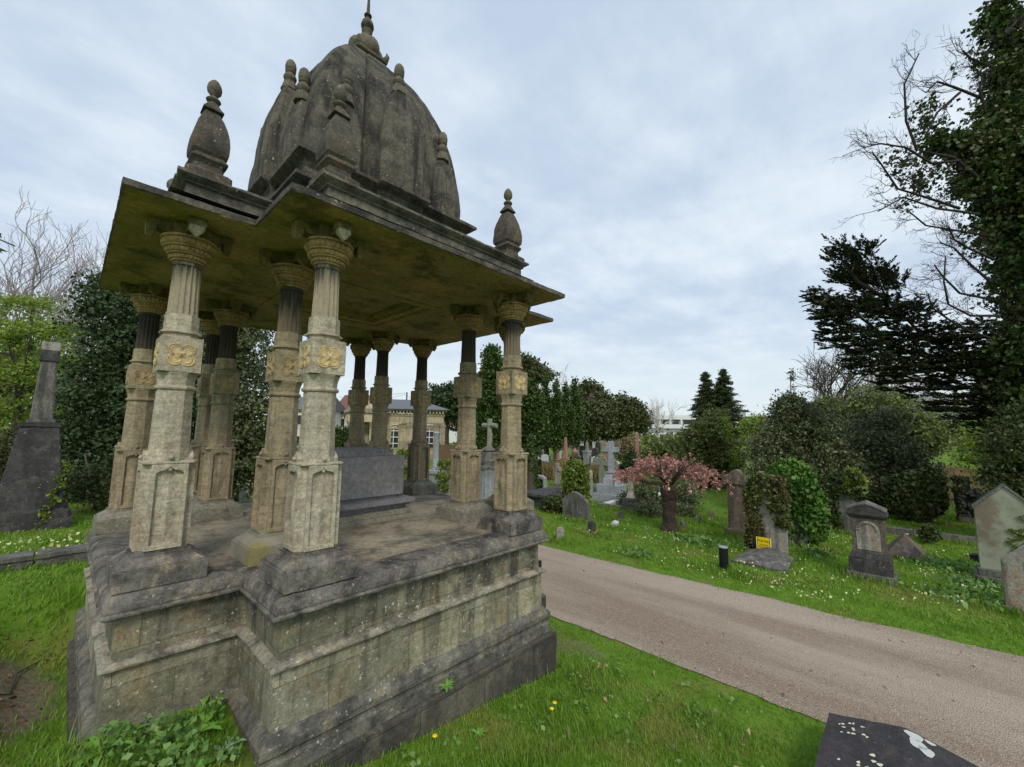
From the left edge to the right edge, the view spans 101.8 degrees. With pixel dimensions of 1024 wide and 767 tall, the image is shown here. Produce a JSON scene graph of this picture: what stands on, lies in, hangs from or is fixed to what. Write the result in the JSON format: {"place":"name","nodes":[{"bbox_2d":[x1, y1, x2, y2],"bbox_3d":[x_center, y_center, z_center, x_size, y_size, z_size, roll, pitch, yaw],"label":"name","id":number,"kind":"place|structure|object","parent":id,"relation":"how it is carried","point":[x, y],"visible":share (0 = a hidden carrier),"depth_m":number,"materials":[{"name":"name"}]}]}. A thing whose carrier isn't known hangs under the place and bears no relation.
{"place":"outdoors","nodes":[
{"label":"outdoors","id":0,"kind":"place"},
{"bbox_2d":[0,438,1023,766],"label":"ground","id":1,"kind":"structure","parent":0,"point":[30,688],"depth_m":4.04,"materials":[{"name":"green plant"}]},
{"bbox_2d":[0,591,52,721],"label":"leaf litter","id":2,"kind":"object","parent":1,"relation":"on","point":[50,687],"visible":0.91,"depth_m":3.34,"materials":[{"name":"brown plant"}]},
{"bbox_2d":[0,341,73,533],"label":"blackened tomb monument","id":3,"kind":"object","parent":1,"relation":"on","point":[32,485],"visible":0.96,"depth_m":6.90,"materials":[{"name":"stone"}]},
{"bbox_2d":[0,530,83,553],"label":"primrose clump","id":4,"kind":"object","parent":1,"relation":"on","point":[29,540],"visible":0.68,"depth_m":5.82,"materials":[{"name":"yellow plant"}]},
{"bbox_2d":[0,287,85,453],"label":"spring tree","id":5,"kind":"object","parent":1,"relation":"on","point":[25,362],"visible":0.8,"depth_m":12.88,"materials":[{"name":"green plant"}]},
{"bbox_2d":[0,543,87,571],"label":"stone wall","id":6,"kind":"structure","parent":1,"relation":"on","point":[18,560],"depth_m":5.05,"materials":[{"name":"grey stone"}]},
{"bbox_2d":[0,248,99,400],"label":"bare tree","id":7,"kind":"object","parent":1,"relation":"on","point":[43,292],"visible":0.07,"depth_m":24.28,"materials":[{"name":"grey plant"}]},
{"bbox_2d":[0,187,107,388],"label":"bare tree","id":8,"kind":"object","parent":1,"relation":"on","point":[34,272],"visible":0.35,"depth_m":21.73,"materials":[{"name":"grey plant"}]},
{"bbox_2d":[0,418,112,511],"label":"holly shrub","id":9,"kind":"object","parent":1,"relation":"on","point":[93,482],"visible":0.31,"depth_m":8.35,"materials":[{"name":"green plant"}]},
{"bbox_2d":[0,295,113,478],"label":"spring tree","id":10,"kind":"object","parent":1,"relation":"on","point":[9,389],"visible":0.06,"depth_m":16.50,"materials":[{"name":"green plant"}]},
{"bbox_2d":[57,736,132,766],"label":"weed plant","id":11,"kind":"object","parent":1,"relation":"on","point":[98,749],"visible":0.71,"depth_m":2.27,"materials":[{"name":"green plant"}]},
{"bbox_2d":[9,267,203,502],"bbox_3d":[-9.381,0.040,10.321,3.471,5.729,3.480,-1,-7,13],"label":"holly tree","id":12,"kind":"object","parent":1,"relation":"on","point":[103,403],"visible":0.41,"depth_m":9.63,"materials":[{"name":"green plant"}]},
{"bbox_2d":[99,722,149,751],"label":"weed plant","id":13,"kind":"object","parent":1,"relation":"on","point":[133,723],"visible":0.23,"depth_m":2.46,"materials":[{"name":"green plant"}]},
{"bbox_2d":[91,692,244,766],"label":"corner weeds","id":14,"kind":"object","parent":1,"relation":"on","point":[146,748],"visible":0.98,"depth_m":2.36,"materials":[{"name":"green plant"}]},
{"bbox_2d":[151,740,190,762],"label":"weed plant","id":15,"kind":"object","parent":1,"relation":"on","point":[180,743],"visible":0.4,"depth_m":2.36,"materials":[{"name":"green plant"}]},
{"bbox_2d":[169,695,228,722],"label":"weed plant","id":16,"kind":"object","parent":1,"relation":"on","point":[203,701],"visible":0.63,"depth_m":2.72,"materials":[{"name":"green plant"}]},
{"bbox_2d":[183,758,214,766],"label":"weed plant","id":17,"kind":"object","parent":1,"relation":"on","point":[199,762],"visible":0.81,"depth_m":2.32,"materials":[{"name":"green plant"}]},
{"bbox_2d":[175,710,223,749],"bbox_3d":[-1.914,2.118,2.533,0.330,0.055,0.280,-5,-9,43],"label":"weed plant","id":18,"kind":"object","parent":1,"relation":"on","point":[204,727],"visible":0.55,"depth_m":2.57,"materials":[{"name":"green plant"}]},
{"bbox_2d":[213,736,246,760],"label":"weed plant","id":19,"kind":"object","parent":1,"relation":"on","point":[227,747],"visible":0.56,"depth_m":2.49,"materials":[{"name":"green plant"}]},
{"bbox_2d":[190,319,300,501],"bbox_3d":[-8.306,0.569,12.215,3.443,6.297,4.286,-5,-9,43],"label":"holly shrub","id":20,"kind":"object","parent":1,"relation":"on","point":[248,439],"visible":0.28,"depth_m":12.01,"materials":[{"name":"green plant"}]},
{"bbox_2d":[66,0,564,766],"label":"canopy monument","id":21,"kind":"object","parent":1,"relation":"on","point":[290,620],"visible":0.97,"depth_m":3.42,"materials":[{"name":"stone"}]},
{"bbox_2d":[334,447,414,528],"bbox_3d":[-2.025,1.178,4.954,1.180,0.795,1.280,-5,-9,43],"label":"chest tomb","id":22,"kind":"object","parent":21,"relation":"on","point":[372,479],"visible":0.48,"depth_m":4.71,"materials":[{"name":"grey stone"}]},
{"bbox_2d":[297,397,345,446],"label":"grey roofed house","id":23,"kind":"structure","parent":1,"relation":"on","point":[340,407],"depth_m":48.28,"materials":[{"name":"stone"}]},
{"bbox_2d":[340,395,369,428],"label":"cream house","id":24,"kind":"structure","parent":1,"relation":"on","point":[344,401],"depth_m":51.83,"materials":[{"name":"brown tile"}]},
{"bbox_2d":[344,399,449,459],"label":"cemetery lodge","id":25,"kind":"structure","parent":1,"relation":"on","point":[399,429],"depth_m":33.49,"materials":[{"name":"stone"}]},
{"bbox_2d":[391,424,398,448],"bbox_3d":[-9.472,4.223,33.260,0.880,1.960,0.112,2,-7,-12],"label":"window","id":26,"kind":"structure","parent":25,"relation":"in","point":[394,431],"depth_m":33.24,"materials":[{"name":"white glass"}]},
{"bbox_2d":[395,448,407,481],"bbox_3d":[-3.938,3.236,15.091,0.649,1.824,0.714,-5,-9,43],"label":"ivy capped headstone","id":27,"kind":"object","parent":1,"relation":"on","point":[403,451],"visible":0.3,"depth_m":14.96,"materials":[{"name":"green plant"}]},
{"bbox_2d":[429,432,439,492],"bbox_3d":[-2.875,3.038,15.689,0.580,2.434,0.580,-5,-9,43],"label":"marble column monument","id":28,"kind":"object","parent":1,"relation":"on","point":[432,471],"visible":0.46,"depth_m":15.62,"materials":[{"name":"white stone"}]},
{"bbox_2d":[434,458,450,494],"bbox_3d":[-2.290,3.349,14.448,0.596,1.495,0.770,-5,-9,43],"label":"ivy capped headstone","id":29,"kind":"object","parent":1,"relation":"on","point":[443,475],"visible":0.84,"depth_m":14.30,"materials":[{"name":"green plant"}]},
{"bbox_2d":[439,443,455,460],"bbox_3d":[-4.180,5.193,30.962,2.600,1.450,0.100,2,-6,-11],"label":"board fence","id":30,"kind":"object","parent":1,"relation":"on","point":[443,451],"visible":0.22,"depth_m":30.77,"materials":[{"name":"brown wood"}]},
{"bbox_2d":[428,380,476,449],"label":"holm oak","id":31,"kind":"object","parent":1,"relation":"on","point":[441,396],"visible":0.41,"depth_m":48.91,"materials":[{"name":"green plant"}]},
{"bbox_2d":[480,419,497,500],"bbox_3d":[-0.789,2.679,14.309,0.777,2.932,0.777,-5,-9,43],"label":"cross gravestone","id":32,"kind":"object","parent":1,"relation":"on","point":[487,474],"visible":0.72,"depth_m":14.03,"materials":[{"name":"grey stone"}]},
{"bbox_2d":[476,342,502,449],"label":"cypress tree","id":33,"kind":"object","parent":1,"relation":"on","point":[488,405],"visible":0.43,"depth_m":21.43,"materials":[{"name":"green plant"}]},
{"bbox_2d":[501,351,560,385],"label":"pine tree","id":34,"kind":"object","parent":1,"relation":"on","point":[535,368],"visible":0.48,"depth_m":46.92,"materials":[{"name":"green plant"}]},
{"bbox_2d":[524,434,540,489],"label":"cypress tree","id":35,"kind":"object","parent":1,"relation":"on","point":[533,468],"visible":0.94,"depth_m":16.85,"materials":[{"name":"green plant"}]},
{"bbox_2d":[96,424,970,448],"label":"distant woodland","id":36,"kind":"object","parent":1,"relation":"on","point":[645,439],"visible":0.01,"depth_m":78.83,"materials":[{"name":"green plant"}]},
{"bbox_2d":[521,376,552,458],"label":"cypress tree","id":37,"kind":"object","parent":1,"relation":"on","point":[535,419],"visible":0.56,"depth_m":23.28,"materials":[{"name":"green plant"}]},
{"bbox_2d":[527,487,563,510],"bbox_3d":[1.262,3.871,13.930,1.278,0.537,1.800,-5,-9,43],"label":"lawn chest tomb","id":38,"kind":"object","parent":1,"relation":"on","point":[535,495],"visible":0.32,"depth_m":13.41,"materials":[{"name":"stone"}]},
{"bbox_2d":[541,373,551,455],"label":"cypress tree","id":39,"kind":"object","parent":1,"relation":"on","point":[546,389],"visible":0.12,"depth_m":29.81,"materials":[{"name":"green plant"}]},
{"bbox_2d":[539,491,562,513],"bbox_3d":[1.264,3.650,12.820,0.979,0.676,0.693,-5,-9,43],"label":"ivy covered stone","id":40,"kind":"object","parent":1,"relation":"on","point":[552,504],"visible":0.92,"depth_m":12.64,"materials":[{"name":"green plant"}]},
{"bbox_2d":[541,458,564,480],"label":"dry grass","id":41,"kind":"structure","parent":1,"relation":"on","point":[548,472],"depth_m":21.19,"materials":[{"name":"brown plant"}]},
{"bbox_2d":[549,463,563,486],"bbox_3d":[2.046,4.159,18.864,0.635,1.070,0.400,-5,-9,43],"label":"cross","id":42,"kind":"object","parent":1,"relation":"on","point":[557,468],"visible":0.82,"depth_m":18.80,"materials":[{"name":"beige stone"}]},
{"bbox_2d":[546,376,567,461],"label":"cypress tree","id":43,"kind":"object","parent":1,"relation":"on","point":[557,413],"visible":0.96,"depth_m":28.70,"materials":[{"name":"green plant"}]},
{"bbox_2d":[561,381,578,448],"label":"cypress tree","id":44,"kind":"object","parent":1,"relation":"on","point":[570,426],"visible":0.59,"depth_m":29.74,"materials":[{"name":"green plant"}]},
{"bbox_2d":[557,457,592,505],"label":"bush","id":45,"kind":"object","parent":1,"relation":"on","point":[575,475],"visible":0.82,"depth_m":13.17,"materials":[{"name":"green plant"}]},
{"bbox_2d":[560,491,590,521],"bbox_3d":[1.828,3.489,11.843,0.958,0.838,0.300,-5,-9,43],"label":"gothic headstone","id":46,"kind":"object","parent":1,"relation":"on","point":[575,504],"visible":0.66,"depth_m":11.76,"materials":[{"name":"grey stone"}]},
{"bbox_2d":[570,376,585,456],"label":"cypress tree","id":47,"kind":"object","parent":1,"relation":"on","point":[575,402],"visible":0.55,"depth_m":30.77,"materials":[{"name":"green plant"}]},
{"bbox_2d":[399,653,764,766],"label":"lawn weeds","id":48,"kind":"object","parent":1,"relation":"on","point":[418,761],"visible":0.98,"depth_m":3.47,"materials":[{"name":"green plant"}]},
{"bbox_2d":[582,441,591,463],"bbox_3d":[5.406,5.030,30.024,0.535,1.856,0.536,-5,-9,43],"label":"figure pedestal","id":49,"kind":"object","parent":1,"relation":"on","point":[587,452],"visible":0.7,"depth_m":29.89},
{"bbox_2d":[569,376,621,457],"bbox_3d":[7.027,3.141,37.996,5.730,7.713,6.198,2,-6,-10],"label":"yew tree","id":50,"kind":"object","parent":1,"relation":"on","point":[600,411],"visible":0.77,"depth_m":36.39,"materials":[{"name":"green plant"}]},
{"bbox_2d":[586,463,607,482],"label":"dry grass","id":51,"kind":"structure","parent":1,"relation":"on","point":[594,469],"depth_m":20.39,"materials":[{"name":"brown plant"}]},
{"bbox_2d":[593,455,607,491],"bbox_3d":[3.770,3.770,17.314,0.798,1.549,0.753,-5,-9,43],"label":"celtic cross","id":52,"kind":"object","parent":1,"relation":"on","point":[601,462],"visible":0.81,"depth_m":17.25,"materials":[{"name":"grey stone"}]},
{"bbox_2d":[592,441,626,501],"bbox_3d":[3.619,3.200,15.144,1.084,2.189,0.950,-4,-8,37],"label":"stepped cross","id":53,"kind":"object","parent":1,"relation":"on","point":[607,490],"visible":0.86,"depth_m":14.94,"materials":[{"name":"grey stone"}]},
{"bbox_2d":[597,499,640,507],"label":"grave kerb","id":54,"kind":"structure","parent":1,"relation":"on","point":[611,502],"depth_m":13.80,"materials":[{"name":"white stone"}]},
{"bbox_2d":[605,434,641,462],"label":"straw shrub","id":55,"kind":"object","parent":1,"relation":"on","point":[626,446],"visible":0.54,"depth_m":25.86,"materials":[{"name":"beige plant"}]},
{"bbox_2d":[601,390,654,458],"bbox_3d":[10.344,3.813,38.145,5.087,6.369,4.127,3,-7,-20],"label":"yew tree","id":56,"kind":"object","parent":1,"relation":"on","point":[633,416],"visible":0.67,"depth_m":37.20,"materials":[{"name":"green plant"}]},
{"bbox_2d":[619,475,639,511],"bbox_3d":[3.796,3.477,13.312,0.505,1.235,0.600,-5,-9,43],"label":"worn cross shaft","id":57,"kind":"object","parent":1,"relation":"on","point":[629,498],"visible":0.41,"depth_m":13.18,"materials":[{"name":"stone"}]},
{"bbox_2d":[619,448,639,471],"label":"conical shrub","id":58,"kind":"object","parent":1,"relation":"on","point":[630,456],"visible":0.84,"depth_m":19.85,"materials":[{"name":"green plant"}]},
{"bbox_2d":[613,476,707,517],"bbox_3d":[4.796,3.548,13.189,2.957,1.212,2.599,0,-6,7],"label":"olive shrub","id":59,"kind":"object","parent":1,"relation":"on","point":[650,498],"visible":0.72,"depth_m":13.13,"materials":[{"name":"green plant"}]},
{"bbox_2d":[640,433,684,474],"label":"bay bush","id":60,"kind":"object","parent":1,"relation":"on","point":[660,448],"visible":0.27,"depth_m":23.57,"materials":[{"name":"green plant"}]},
{"bbox_2d":[570,661,762,766],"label":"fallen leaves","id":61,"kind":"object","parent":1,"relation":"on","point":[605,699],"visible":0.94,"depth_m":3.71,"materials":[{"name":"plant"}]},
{"bbox_2d":[646,396,689,439],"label":"birch tree","id":62,"kind":"object","parent":1,"relation":"on","point":[654,420],"visible":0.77,"depth_m":48.36,"materials":[{"name":"white plant"}]},
{"bbox_2d":[612,449,739,532],"bbox_3d":[4.006,2.735,10.523,2.933,2.218,2.802,-5,-9,43],"label":"weeping maple","id":63,"kind":"object","parent":1,"relation":"on","point":[668,477],"visible":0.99,"depth_m":10.49,"materials":[{"name":"pink plant"}]},
{"bbox_2d":[675,370,735,438],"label":"spruce tree","id":64,"kind":"object","parent":1,"relation":"on","point":[705,392],"visible":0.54,"depth_m":55.17,"materials":[{"name":"green plant"}]},
{"bbox_2d":[641,412,774,434],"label":"modern block","id":65,"kind":"structure","parent":1,"relation":"on","point":[674,426],"depth_m":114.04,"materials":[{"name":"white paint"}]},
{"bbox_2d":[668,402,748,488],"bbox_3d":[9.039,2.835,19.059,3.972,4.026,3.107,-1,-6,11],"label":"bay bush","id":66,"kind":"object","parent":1,"relation":"on","point":[703,440],"visible":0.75,"depth_m":18.53,"materials":[{"name":"green plant"}]},
{"bbox_2d":[718,545,728,571],"bbox_3d":[3.877,3.252,7.621,0.160,0.521,0.160,-5,-9,43],"label":"bollard light","id":67,"kind":"object","parent":1,"relation":"on","point":[723,558],"visible":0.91,"depth_m":7.57,"materials":[{"name":"black paint"}]},
{"bbox_2d":[699,369,751,438],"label":"spruce tree","id":68,"kind":"object","parent":1,"relation":"on","point":[725,399],"visible":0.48,"depth_m":53.98,"materials":[{"name":"green plant"}]},
{"bbox_2d":[716,416,743,471],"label":"lime sapling","id":69,"kind":"object","parent":1,"relation":"on","point":[735,453],"visible":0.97,"depth_m":17.95,"materials":[{"name":"green plant"}]},
{"bbox_2d":[721,469,748,535],"bbox_3d":[5.618,2.967,10.352,0.653,1.637,0.400,-5,-9,43],"label":"scrolled headstone","id":70,"kind":"object","parent":1,"relation":"on","point":[736,516],"visible":0.69,"depth_m":10.30,"materials":[{"name":"grey stone"}]},
{"bbox_2d":[736,411,769,443],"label":"yellow green bush","id":71,"kind":"object","parent":1,"relation":"on","point":[745,424],"visible":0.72,"depth_m":25.76,"materials":[{"name":"green plant"}]},
{"bbox_2d":[731,547,793,573],"bbox_3d":[4.944,3.441,8.149,0.920,0.295,1.046,-5,-9,43],"label":"coped ledger","id":72,"kind":"object","parent":1,"relation":"on","point":[768,557],"visible":0.77,"depth_m":7.97,"materials":[{"name":"grey stone"}]},
{"bbox_2d":[756,536,771,547],"bbox_3d":[5.173,3.286,8.560,0.275,0.235,0.010,-5,-9,43],"label":"warning sign","id":73,"kind":"object","parent":72,"relation":"on","point":[762,542],"visible":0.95,"depth_m":8.57,"materials":[{"name":"yellow plastic"}]},
{"bbox_2d":[741,470,793,554],"bbox_3d":[5.370,2.717,8.781,0.943,1.725,0.546,-5,-9,43],"label":"gothic headstone","id":74,"kind":"object","parent":1,"relation":"on","point":[767,508],"visible":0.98,"depth_m":8.68,"materials":[{"name":"green plant"}]},
{"bbox_2d":[553,502,1002,609],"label":"primrose flowers","id":75,"kind":"object","parent":1,"relation":"on","point":[814,569],"visible":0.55,"depth_m":7.25,"materials":[{"name":"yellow plant"}]},
{"bbox_2d":[536,491,1023,619],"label":"long grass","id":76,"kind":"structure","parent":1,"relation":"on","point":[550,537],"depth_m":9.52,"materials":[{"name":"green plant"}]},
{"bbox_2d":[764,456,832,545],"bbox_3d":[6.543,2.685,9.580,1.293,2.047,1.147,-5,-9,43],"label":"bush","id":77,"kind":"object","parent":1,"relation":"on","point":[810,511],"visible":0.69,"depth_m":9.28,"materials":[{"name":"green plant"}]},
{"bbox_2d":[739,383,885,507],"bbox_3d":[9.385,2.153,13.457,4.668,4.146,2.900,2,-6,-11],"label":"holly tree","id":78,"kind":"object","parent":1,"relation":"on","point":[799,430],"visible":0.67,"depth_m":13.02,"materials":[{"name":"green plant"}]},
{"bbox_2d":[617,531,1022,614],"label":"ground cover","id":79,"kind":"object","parent":1,"relation":"on","point":[970,582],"visible":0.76,"depth_m":7.58,"materials":[{"name":"green plant"}]},
{"bbox_2d":[785,336,896,404],"bbox_3d":[29.229,0.992,37.253,7.489,12.139,10.598,1,-6,1],"label":"bare tree","id":80,"kind":"object","parent":1,"relation":"on","point":[818,383],"visible":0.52,"depth_m":37.26,"materials":[{"name":"brown plant"}]},
{"bbox_2d":[823,465,870,532],"bbox_3d":[8.574,2.969,10.633,0.949,1.751,0.643,-5,-9,43],"label":"leaning headstone","id":81,"kind":"object","parent":1,"relation":"on","point":[852,481],"visible":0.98,"depth_m":10.61,"materials":[{"name":"green plant"}]},
{"bbox_2d":[845,500,897,585],"bbox_3d":[6.329,2.784,7.379,0.671,1.356,0.500,-5,-9,43],"label":"pedestal gravestone","id":82,"kind":"object","parent":1,"relation":"on","point":[869,554],"visible":0.98,"depth_m":7.24,"materials":[{"name":"stone"}]},
{"bbox_2d":[829,342,936,411],"bbox_3d":[32.763,1.804,37.994,9.640,10.772,8.835,-5,-9,43],"label":"bare tree","id":83,"kind":"object","parent":1,"relation":"on","point":[895,385],"visible":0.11,"depth_m":37.60,"materials":[{"name":"brown plant"}]},
{"bbox_2d":[804,379,963,460],"bbox_3d":[22.154,2.734,24.600,9.920,5.806,5.704,0,-6,3],"label":"grey green thicket","id":84,"kind":"object","parent":1,"relation":"on","point":[931,430],"visible":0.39,"depth_m":23.48,"materials":[{"name":"green plant"}]},
{"bbox_2d":[828,398,962,512],"bbox_3d":[12.506,2.415,14.321,5.479,3.892,3.124,2,-7,-15],"label":"dark thicket","id":85,"kind":"object","parent":1,"relation":"on","point":[881,436],"visible":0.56,"depth_m":13.91,"materials":[{"name":"green plant"}]},
{"bbox_2d":[814,713,977,766],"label":"foreground tomb slab","id":86,"kind":"structure","parent":1,"relation":"on","point":[847,741],"depth_m":2.90,"materials":[{"name":"black stone"}]},
{"bbox_2d":[887,533,928,561],"bbox_3d":[8.200,3.398,8.685,0.653,0.481,0.906,-5,-9,43],"label":"coped stone","id":87,"kind":"object","parent":1,"relation":"on","point":[904,544],"visible":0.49,"depth_m":8.48,"materials":[{"name":"grey stone"}]},
{"bbox_2d":[798,233,1022,462],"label":"spreading conifer","id":88,"kind":"object","parent":1,"relation":"on","point":[838,309],"visible":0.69,"depth_m":11.69,"materials":[{"name":"green plant"}]},
{"bbox_2d":[883,465,952,522],"bbox_3d":[12.039,3.250,12.413,1.512,1.672,1.624,-5,-9,43],"label":"bush","id":89,"kind":"object","parent":1,"relation":"on","point":[920,495],"visible":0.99,"depth_m":12.01,"materials":[{"name":"green plant"}]},
{"bbox_2d":[872,384,971,424],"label":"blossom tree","id":90,"kind":"object","parent":1,"relation":"on","point":[929,398],"visible":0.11,"depth_m":43.76,"materials":[{"name":"green plant"}]},
{"bbox_2d":[833,0,1023,415],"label":"ivy clad tree","id":91,"kind":"object","parent":1,"relation":"on","point":[984,154],"visible":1,"depth_m":10.78,"materials":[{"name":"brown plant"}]},
{"bbox_2d":[911,523,946,544],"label":"bush","id":92,"kind":"object","parent":1,"relation":"on","point":[927,532],"visible":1,"depth_m":9.55,"materials":[{"name":"green plant"}]},
{"bbox_2d":[886,526,976,543],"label":"stone kerb","id":93,"kind":"structure","parent":1,"relation":"on","point":[894,530],"depth_m":10.26,"materials":[{"name":"grey stone"}]},
{"bbox_2d":[929,412,964,437],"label":"background conifer","id":94,"kind":"object","parent":1,"relation":"on","point":[951,426],"visible":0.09,"depth_m":60.56,"materials":[{"name":"green plant"}]},
{"bbox_2d":[928,463,979,484],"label":"dry grass","id":95,"kind":"structure","parent":1,"relation":"on","point":[955,471],"depth_m":22.06,"materials":[{"name":"brown plant"}]},
{"bbox_2d":[950,475,981,523],"bbox_3d":[13.415,3.379,12.225,0.772,1.331,0.719,-5,-9,43],"label":"rubble monument","id":96,"kind":"object","parent":1,"relation":"on","point":[964,497],"visible":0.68,"depth_m":12.13,"materials":[{"name":"stone"}]},
{"bbox_2d":[950,406,986,451],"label":"background conifer","id":97,"kind":"object","parent":1,"relation":"on","point":[959,422],"visible":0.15,"depth_m":61.07,"materials":[{"name":"green plant"}]},
{"bbox_2d":[944,482,993,506],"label":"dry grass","id":98,"kind":"structure","parent":1,"relation":"on","point":[972,487],"depth_m":16.09,"materials":[{"name":"brown plant"}]},
{"bbox_2d":[940,420,1001,487],"bbox_3d":[19.380,2.995,17.059,2.801,3.508,1.957,2,-6,-8],"label":"lime tree","id":99,"kind":"object","parent":1,"relation":"on","point":[960,455],"visible":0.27,"depth_m":16.99,"materials":[{"name":"green plant"}]},
{"bbox_2d":[958,398,1023,503],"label":"dark laurel","id":100,"kind":"object","parent":1,"relation":"on","point":[1007,428],"visible":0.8,"depth_m":9.69,"materials":[{"name":"green plant"}]},
{"bbox_2d":[971,483,1023,584],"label":"gabled headstone","id":101,"kind":"object","parent":1,"relation":"on","point":[999,516],"visible":0.91,"depth_m":7.08,"materials":[{"name":"grey stone"}]},
{"bbox_2d":[1000,545,1023,614],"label":"rounded headstone","id":102,"kind":"object","parent":1,"relation":"on","point":[1012,566],"visible":0.87,"depth_m":5.91,"materials":[{"name":"grey stone"}]},
{"bbox_2d":[0,0,1023,427],"label":"sky","id":103,"kind":"structure","parent":0,"point":[668,167],"materials":[{"name":"white"}]},
{"bbox_2d":[246,483,1023,766],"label":"gravel path","id":104,"kind":"structure","parent":0,"point":[919,680],"depth_m":4.71,"materials":[{"name":"grey gravel"}]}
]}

